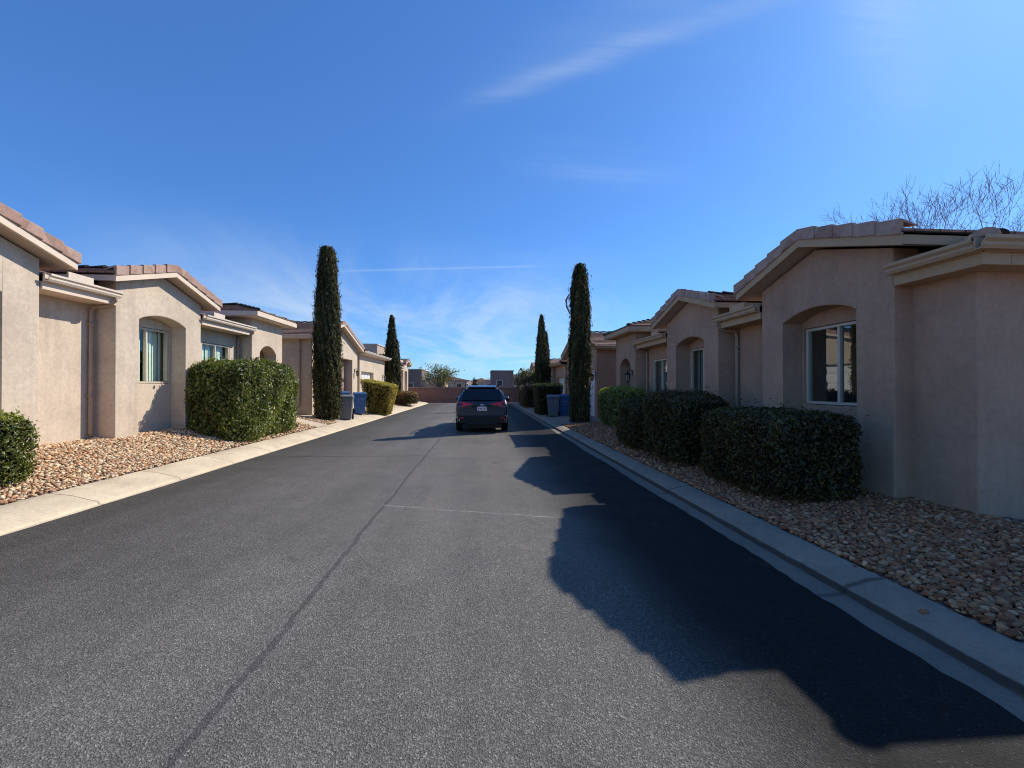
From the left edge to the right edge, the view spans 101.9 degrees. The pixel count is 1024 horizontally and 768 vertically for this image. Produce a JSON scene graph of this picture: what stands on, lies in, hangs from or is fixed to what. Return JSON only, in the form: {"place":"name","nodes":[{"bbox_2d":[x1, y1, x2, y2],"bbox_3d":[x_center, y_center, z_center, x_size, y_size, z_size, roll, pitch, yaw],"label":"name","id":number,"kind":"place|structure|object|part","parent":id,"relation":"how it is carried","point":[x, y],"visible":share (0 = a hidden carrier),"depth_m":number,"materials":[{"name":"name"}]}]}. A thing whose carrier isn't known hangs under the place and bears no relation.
{"place":"outdoors","nodes":[
{"label":"outdoors","id":0,"kind":"place"},
{"bbox_2d":[0,418,332,505],"bbox_3d":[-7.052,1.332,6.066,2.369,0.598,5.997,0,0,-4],"label":"gravel","id":1,"kind":"structure","parent":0,"point":[122,447],"depth_m":7.04,"materials":[{"name":"beige gravel"}]},
{"bbox_2d":[0,406,40,485],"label":"hedge","id":2,"kind":"object","parent":1,"relation":"on","point":[14,465],"visible":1,"depth_m":5.52,"materials":[{"name":"green plant"}]},
{"bbox_2d":[181,352,300,441],"bbox_3d":[-7.475,0.352,11.782,1.974,2.552,3.603,0,0,-4],"label":"hedge","id":3,"kind":"object","parent":1,"relation":"on","point":[245,399],"visible":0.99,"depth_m":10.44,"materials":[{"name":"green plant"}]},
{"bbox_2d":[138,415,336,452],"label":"gravel","id":4,"kind":"structure","parent":0,"point":[174,435],"depth_m":9.81,"materials":[{"name":"beige gravel"}]},
{"bbox_2d":[294,417,326,426],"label":"path","id":5,"kind":"structure","parent":0,"point":[311,423],"depth_m":15.34,"materials":[{"name":"beige concrete"}]},
{"bbox_2d":[301,401,421,422],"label":"driveway","id":6,"kind":"structure","parent":0,"point":[361,414],"depth_m":20.39,"materials":[{"name":"beige concrete"}]},
{"bbox_2d":[308,245,344,419],"bbox_3d":[-7.671,-2.082,17.258,1.404,7.372,1.422,0,0,-4],"label":"cypress tree","id":7,"kind":"object","parent":6,"relation":"on","point":[327,366],"visible":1,"depth_m":16.92,"materials":[{"name":"green plant"}]},
{"bbox_2d":[340,391,349,394],"bbox_3d":[-8.243,0.901,20.199,0.653,1.107,0.877,0,0,-24],"label":"wheelie bin","id":8,"kind":"object","parent":6,"relation":"on","point":[346,392],"visible":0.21,"depth_m":19.89,"materials":[{"name":"plastic"}]},
{"bbox_2d":[339,395,353,419],"bbox_3d":[-7.328,1.027,18.311,0.652,1.107,0.877,0,0,-16],"label":"wheelie bin","id":9,"kind":"object","parent":6,"relation":"on","point":[347,407],"visible":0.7,"depth_m":17.99,"materials":[{"name":"grey plastic"}]},
{"bbox_2d":[352,392,366,413],"bbox_3d":[-7.760,0.967,21.136,0.653,1.107,0.877,0,0,-24],"label":"wheelie bin","id":10,"kind":"object","parent":6,"relation":"on","point":[359,402],"visible":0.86,"depth_m":20.82,"materials":[{"name":"blue plastic"}]},
{"bbox_2d":[360,379,397,414],"bbox_3d":[-7.289,0.732,22.993,1.889,2.272,2.138,0,0,-4],"label":"topiary","id":11,"kind":"object","parent":6,"relation":"on","point":[380,397],"visible":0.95,"depth_m":22.21,"materials":[{"name":"green plant"}]},
{"bbox_2d":[383,315,402,403],"bbox_3d":[-9.214,-1.884,32.023,1.584,7.030,1.609,0,0,-4],"label":"cypress tree","id":12,"kind":"object","parent":6,"relation":"on","point":[393,369],"visible":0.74,"depth_m":31.71,"materials":[{"name":"green plant"}]},
{"bbox_2d":[394,390,418,405],"bbox_3d":[-8.182,1.055,32.224,1.944,1.402,2.640,0,0,-4],"label":"hedge","id":13,"kind":"object","parent":6,"relation":"on","point":[406,397],"visible":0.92,"depth_m":31.32,"materials":[{"name":"green plant"}]},
{"bbox_2d":[363,344,385,353],"bbox_3d":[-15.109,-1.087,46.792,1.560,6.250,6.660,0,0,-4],"label":"flat roofed house","id":14,"kind":"structure","parent":0,"point":[377,348],"depth_m":43.61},
{"bbox_2d":[408,369,447,386],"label":"flat roofed house","id":15,"kind":"structure","parent":0,"point":[413,374],"depth_m":57.22,"materials":[{"name":"grey paint"}]},
{"bbox_2d":[446,376,468,386],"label":"tan house","id":16,"kind":"structure","parent":0,"point":[463,382],"depth_m":95.38,"materials":[{"name":"paint"}]},
{"bbox_2d":[474,378,484,384],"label":"tan house","id":17,"kind":"structure","parent":0,"point":[480,382],"depth_m":129.68,"materials":[{"name":"paint"}]},
{"bbox_2d":[482,378,489,384],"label":"tan house","id":18,"kind":"structure","parent":0,"point":[487,381],"depth_m":85.85,"materials":[{"name":"beige paint"}]},
{"bbox_2d":[0,403,1023,767],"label":"road","id":19,"kind":"structure","parent":0,"point":[424,587],"depth_m":2.66,"materials":[{"name":"grey asphalt"}]},
{"bbox_2d":[455,383,508,429],"bbox_3d":[-1.179,0.844,16.555,2.250,1.735,4.690,0,0,-4],"label":"parked car","id":20,"kind":"object","parent":19,"relation":"on","point":[482,406],"visible":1,"depth_m":14.36,"materials":[{"name":"black paint"}]},
{"bbox_3d":[-1.047,0.367,14.511,1.400,0.380,0.275,0,0,-4],"label":"rear window","id":21,"kind":"part","parent":20,"relation":"part of","materials":[{"name":"black glass"}]},
{"bbox_2d":[0,0,1023,379],"label":"sky","id":22,"kind":"structure","parent":0,"point":[458,161],"materials":[{"name":"blue"}]},
{"bbox_2d":[515,401,600,422],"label":"driveway","id":23,"kind":"structure","parent":0,"point":[561,419],"depth_m":19.46,"materials":[{"name":"grey concrete"}]},
{"bbox_2d":[519,385,533,406],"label":"hedge","id":24,"kind":"object","parent":23,"relation":"on","point":[526,396],"visible":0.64,"depth_m":29.91,"materials":[{"name":"green plant"}]},
{"bbox_2d":[533,314,552,383],"bbox_3d":[2.165,-1.597,29.550,1.550,6.821,1.289,0,0,-4],"label":"cypress tree","id":25,"kind":"object","parent":23,"relation":"on","point":[543,370],"visible":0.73,"depth_m":29.29,"materials":[{"name":"green plant"}]},
{"bbox_2d":[532,380,563,414],"bbox_3d":[1.941,0.858,23.131,1.675,2.165,2.580,0,0,-4],"label":"hedge","id":26,"kind":"object","parent":23,"relation":"on","point":[541,391],"visible":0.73,"depth_m":22.14,"materials":[{"name":"green plant"}]},
{"bbox_2d":[546,395,559,415],"bbox_3d":[2.061,1.095,20.844,0.653,1.107,0.877,0,0,4],"label":"wheelie bin","id":27,"kind":"object","parent":23,"relation":"on","point":[553,403],"visible":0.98,"depth_m":20.49,"materials":[{"name":"grey plastic"}]},
{"bbox_2d":[558,394,569,415],"bbox_3d":[2.684,1.088,21.239,0.653,1.107,0.877,0,0,4],"label":"wheelie bin","id":28,"kind":"object","parent":23,"relation":"on","point":[563,404],"visible":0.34,"depth_m":20.89,"materials":[{"name":"blue plastic"}]},
{"bbox_2d":[560,421,600,423],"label":"path","id":29,"kind":"structure","parent":0,"point":[576,422],"depth_m":16.99,"materials":[{"name":"grey concrete"}]},
{"bbox_2d":[562,422,703,472],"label":"gravel","id":30,"kind":"structure","parent":0,"point":[604,433],"depth_m":9.87,"materials":[{"name":"beige gravel"}]},
{"bbox_2d":[559,423,1023,644],"bbox_3d":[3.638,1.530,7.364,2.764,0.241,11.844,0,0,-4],"label":"gravel","id":31,"kind":"structure","parent":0,"point":[892,520],"depth_m":3.89,"materials":[{"name":"beige gravel"}]},
{"bbox_2d":[565,262,598,422],"bbox_3d":[2.889,-1.680,17.279,1.377,6.809,1.248,0,0,-4],"label":"cypress tree","id":32,"kind":"object","parent":31,"relation":"on","point":[579,368],"visible":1,"depth_m":16.94,"materials":[{"name":"green plant"}]},
{"bbox_2d":[596,383,647,426],"bbox_3d":[3.803,0.815,14.524,0.861,1.724,4.334,0,0,-4],"label":"hedge","id":33,"kind":"object","parent":31,"relation":"on","point":[610,399],"visible":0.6,"depth_m":14.53,"materials":[{"name":"green plant"}]},
{"bbox_2d":[614,395,649,448],"bbox_3d":[3.206,0.907,10.100,1.433,1.518,1.736,0,0,-4],"label":"hedge","id":34,"kind":"object","parent":31,"relation":"on","point":[630,423],"visible":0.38,"depth_m":9.68,"materials":[{"name":"green plant"}]},
{"bbox_2d":[636,383,729,465],"bbox_3d":[3.423,0.814,8.287,1.554,1.678,1.927,0,0,-4],"label":"hedge","id":35,"kind":"object","parent":31,"relation":"on","point":[672,424],"visible":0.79,"depth_m":7.68,"materials":[{"name":"green plant"}]},
{"bbox_2d":[696,398,869,502],"bbox_3d":[3.780,0.914,6.064,1.516,1.444,2.213,0,0,-4],"label":"hedge","id":36,"kind":"object","parent":31,"relation":"on","point":[781,451],"visible":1,"depth_m":5.22,"materials":[{"name":"green plant"}]},
{"label":"ground","id":37,"kind":"structure","parent":0,"visible":0},
{"bbox_2d":[0,402,428,535],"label":"curb","id":38,"kind":"structure","parent":37,"relation":"on","point":[25,513],"depth_m":6.58,"materials":[{"name":"concrete"}]},
{"bbox_2d":[416,362,464,386],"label":"desert tree","id":39,"kind":"object","parent":37,"relation":"on","point":[440,379],"visible":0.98,"depth_m":44.27,"materials":[{"name":"green plant"}]},
{"bbox_2d":[408,387,518,402],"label":"block wall","id":40,"kind":"structure","parent":37,"relation":"on","point":[438,394],"depth_m":41.52,"materials":[{"name":"brick"}]},
{"bbox_2d":[471,378,478,384],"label":"desert tree","id":41,"kind":"object","parent":37,"relation":"on","point":[474,380],"visible":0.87,"depth_m":74.56,"materials":[{"name":"green plant"}]},
{"bbox_2d":[490,370,516,386],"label":"flat roofed house","id":42,"kind":"structure","parent":37,"relation":"on","point":[503,378],"depth_m":58.07,"materials":[{"name":"grey paint"}]},
{"bbox_2d":[496,380,502,385],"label":"window","id":43,"kind":"structure","parent":42,"relation":"in","point":[500,382],"depth_m":57.97,"materials":[{"name":"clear glass"}]},
{"bbox_2d":[511,368,534,388],"bbox_3d":[1.334,0.067,38.690,2.918,3.629,3.542,0,0,-29],"label":"desert tree","id":44,"kind":"object","parent":37,"relation":"on","point":[525,377],"visible":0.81,"depth_m":38.16,"materials":[{"name":"green plant"}]},
{"bbox_2d":[509,402,1023,721],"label":"curb","id":45,"kind":"structure","parent":37,"relation":"on","point":[984,661],"depth_m":3.08,"materials":[{"name":"concrete"}]},
{"bbox_2d":[822,165,1023,230],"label":"bare tree","id":46,"kind":"object","parent":37,"relation":"on","point":[937,211],"visible":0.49,"depth_m":11.85,"materials":[{"name":"brown plant"}]},
{"label":"terrain","id":47,"kind":"structure","parent":0,"visible":0},
{"bbox_2d":[530,358,566,393],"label":"stucco house","id":48,"kind":"structure","parent":47,"relation":"on","point":[558,366],"depth_m":28.05,"materials":[{"name":"beige paint"}]},
{"bbox_2d":[559,377,563,393],"bbox_3d":[3.423,0.680,27.489,0.072,2.237,2.844,0,0,-4],"label":"garage door","id":49,"kind":"structure","parent":48,"relation":"in","point":[561,380],"depth_m":27.71,"materials":[{"name":"white metal"}]},
{"bbox_2d":[561,218,1023,518],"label":"stucco house","id":50,"kind":"structure","parent":47,"relation":"on","point":[909,342],"depth_m":5.32,"materials":[{"name":"beige paint"}]},
{"bbox_2d":[590,370,594,415],"bbox_3d":[3.852,0.537,20.161,0.072,2.417,2.224,0,0,-4],"label":"garage door","id":51,"kind":"structure","parent":50,"relation":"in","point":[592,409],"depth_m":19.68,"materials":[{"name":"white metal"}]},
{"bbox_2d":[653,358,666,390],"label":"window","id":52,"kind":"structure","parent":50,"relation":"in","point":[659,366],"depth_m":13.52,"materials":[{"name":"clear glass"}]},
{"bbox_2d":[690,348,703,390],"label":"window","id":53,"kind":"structure","parent":50,"relation":"in","point":[697,355],"depth_m":10.97,"materials":[{"name":"clear glass"}]},
{"bbox_2d":[806,321,856,405],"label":"window","id":54,"kind":"structure","parent":50,"relation":"in","point":[831,363],"depth_m":7.32,"materials":[{"name":"clear glass"}]},
{"label":"terrain","id":55,"kind":"structure","parent":0,"visible":0},
{"bbox_2d":[0,202,364,449],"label":"stucco house","id":56,"kind":"structure","parent":55,"relation":"on","point":[98,351],"depth_m":8.28,"materials":[{"name":"beige paint"}]},
{"bbox_2d":[139,327,167,383],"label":"window","id":57,"kind":"structure","parent":56,"relation":"in","point":[153,344],"depth_m":9.99,"materials":[{"name":"clear glass"}]},
{"bbox_2d":[201,342,228,360],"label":"window","id":58,"kind":"structure","parent":56,"relation":"in","point":[209,350],"depth_m":12.42,"materials":[{"name":"clear glass"}]},
{"bbox_2d":[340,360,344,390],"bbox_3d":[-9.346,0.022,22.185,0.072,2.737,2.394,0,0,-4],"label":"garage door","id":59,"kind":"structure","parent":56,"relation":"in","point":[343,361],"depth_m":23.09,"materials":[{"name":"white metal"}]},
{"bbox_2d":[357,349,411,391],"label":"stucco house","id":60,"kind":"structure","parent":55,"relation":"on","point":[370,365],"depth_m":28.24,"materials":[{"name":"beige paint"}]},
{"bbox_2d":[361,372,369,391],"bbox_3d":[-9.482,0.353,26.559,0.072,2.237,2.844,0,0,-4],"label":"garage door","id":61,"kind":"structure","parent":60,"relation":"in","point":[364,375],"depth_m":26.62,"materials":[{"name":"white metal"}]}
]}

